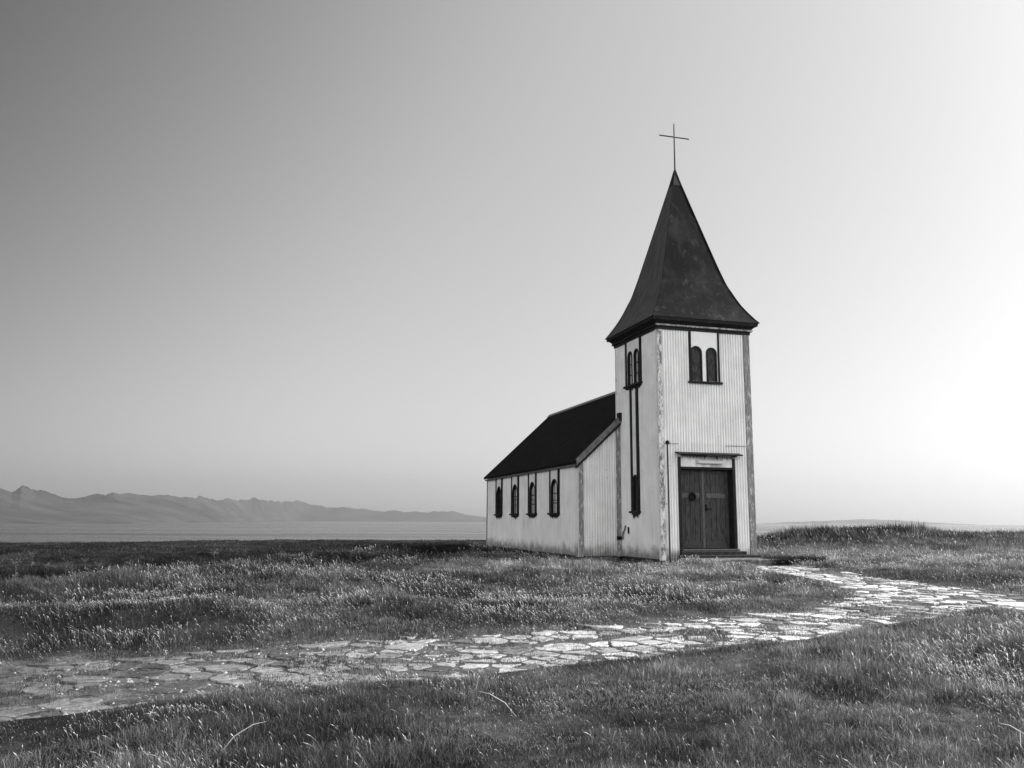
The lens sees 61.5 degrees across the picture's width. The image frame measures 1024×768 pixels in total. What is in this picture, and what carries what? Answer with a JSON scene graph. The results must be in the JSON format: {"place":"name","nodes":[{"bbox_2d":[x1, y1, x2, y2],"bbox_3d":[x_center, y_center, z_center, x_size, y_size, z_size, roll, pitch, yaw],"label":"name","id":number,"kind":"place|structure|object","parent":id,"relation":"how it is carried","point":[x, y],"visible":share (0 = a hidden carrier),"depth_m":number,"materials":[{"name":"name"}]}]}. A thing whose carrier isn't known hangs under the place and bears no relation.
{"place":"outdoors","nodes":[
{"label":"outdoors","id":0,"kind":"place"},
{"bbox_2d":[0,485,485,525],"bbox_3d":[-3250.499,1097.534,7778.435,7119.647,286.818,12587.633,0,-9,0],"label":"mountains","id":1,"kind":"structure","parent":0,"point":[22,505],"depth_m":5251.89,"materials":[{"name":"grey stone"}]},
{"bbox_2d":[0,520,1023,767],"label":"ground","id":2,"kind":"structure","parent":0,"point":[15,629],"depth_m":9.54,"materials":[{"name":"plant"}]},
{"bbox_2d":[10,559,20,575],"bbox_3d":[-9.939,3.712,17.239,0.234,0.423,0.232,-7,-12,38],"label":"flowering weed","id":3,"kind":"object","parent":2,"relation":"on","point":[15,565],"visible":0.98,"depth_m":17.25,"materials":[{"name":"grey plant"}]},
{"bbox_2d":[223,721,265,749],"bbox_3d":[-1.683,2.215,5.387,0.281,0.183,0.006,4,-10,-21],"label":"straw stalk","id":4,"kind":"object","parent":2,"relation":"on","point":[240,732],"visible":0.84,"depth_m":5.38,"materials":[{"name":"grey plant"}]},
{"bbox_2d":[484,124,760,563],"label":"church","id":5,"kind":"structure","parent":2,"relation":"on","point":[651,457],"depth_m":23.52,"materials":[{"name":"white paint"}]},
{"bbox_2d":[494,478,502,518],"bbox_3d":[-0.486,4.278,32.179,0.150,1.542,0.950,3,-9,-16],"label":"window","id":6,"kind":"structure","parent":5,"relation":"in","point":[498,482],"depth_m":32.27,"materials":[{"name":"black glass"}]},
{"bbox_2d":[509,476,518,518],"bbox_3d":[0.104,3.973,30.187,0.150,1.557,0.950,3,-9,-16],"label":"window","id":7,"kind":"structure","parent":5,"relation":"in","point":[514,480],"depth_m":30.31,"materials":[{"name":"black glass"}]},
{"bbox_2d":[526,473,536,518],"bbox_3d":[0.668,3.663,28.283,0.150,1.536,0.950,3,-9,-16],"label":"window","id":8,"kind":"structure","parent":5,"relation":"in","point":[532,478],"depth_m":28.36,"materials":[{"name":"black glass"}]},
{"bbox_2d":[547,469,559,518],"bbox_3d":[1.287,3.327,26.188,0.150,1.523,0.950,3,-9,-16],"label":"window","id":9,"kind":"structure","parent":5,"relation":"in","point":[554,475],"depth_m":26.26,"materials":[{"name":"black glass"}]},
{"bbox_2d":[623,336,642,390],"bbox_3d":[3.397,-0.512,24.115,0.150,1.478,1.120,3,-9,-16],"label":"window","id":10,"kind":"structure","parent":5,"relation":"in","point":[633,349],"depth_m":24.09,"materials":[{"name":"black glass"}]},
{"bbox_2d":[629,387,640,518],"bbox_3d":[3.384,1.898,23.732,0.150,3.598,0.600,3,-9,-16],"label":"window","id":11,"kind":"structure","parent":5,"relation":"in","point":[633,395],"depth_m":23.71,"materials":[{"name":"black glass"}]},
{"bbox_2d":[681,470,705,547],"bbox_3d":[4.683,3.268,22.545,0.780,2.038,0.130,3,-9,-16],"label":"door","id":12,"kind":"structure","parent":5,"relation":"in","point":[692,481],"depth_m":22.57,"materials":[{"name":"wood"}]},
{"bbox_2d":[688,331,722,384],"bbox_3d":[5.148,-0.703,23.054,0.985,1.415,0.150,3,-9,-16],"label":"window","id":13,"kind":"structure","parent":5,"relation":"in","point":[704,353],"depth_m":23.05,"materials":[{"name":"black glass"}]},
{"bbox_2d":[703,470,729,547],"bbox_3d":[5.394,3.303,22.742,0.744,2.038,0.145,3,-9,-16],"label":"door","id":14,"kind":"structure","parent":5,"relation":"in","point":[715,481],"depth_m":22.77,"materials":[{"name":"wood"}]},
{"bbox_2d":[680,558,795,565],"bbox_3d":[5.726,4.536,21.641,2.950,0.300,0.753,3,-9,-16],"label":"stone landing","id":15,"kind":"object","parent":2,"relation":"on","point":[765,561],"visible":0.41,"depth_m":21.41,"materials":[{"name":"grey stone"}]},
{"bbox_2d":[758,553,828,564],"bbox_3d":[7.126,4.420,21.787,2.060,0.299,0.917,0,-9,0],"label":"grass tussock","id":16,"kind":"object","parent":2,"relation":"on","point":[787,559],"depth_m":21.55,"materials":[{"name":"plant"}]},
{"bbox_2d":[0,566,1023,721],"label":"stone path","id":17,"kind":"structure","parent":0,"point":[73,706],"depth_m":9.51,"materials":[{"name":"grey stone"}]},
{"bbox_2d":[0,521,1023,542],"bbox_3d":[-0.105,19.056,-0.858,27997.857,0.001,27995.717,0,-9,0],"label":"sea","id":18,"kind":"structure","parent":0,"point":[294,530],"depth_m":1462.60,"materials":[{"name":"grey liquid"}]},
{"bbox_2d":[0,0,1023,524],"label":"sky","id":19,"kind":"structure","parent":0,"point":[355,254],"materials":[{"name":"grey"}]},
{"bbox_2d":[758,519,975,524],"bbox_3d":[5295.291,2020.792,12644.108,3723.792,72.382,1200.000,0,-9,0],"label":"headland","id":20,"kind":"structure","parent":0,"point":[862,521],"depth_m":12258.08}
]}

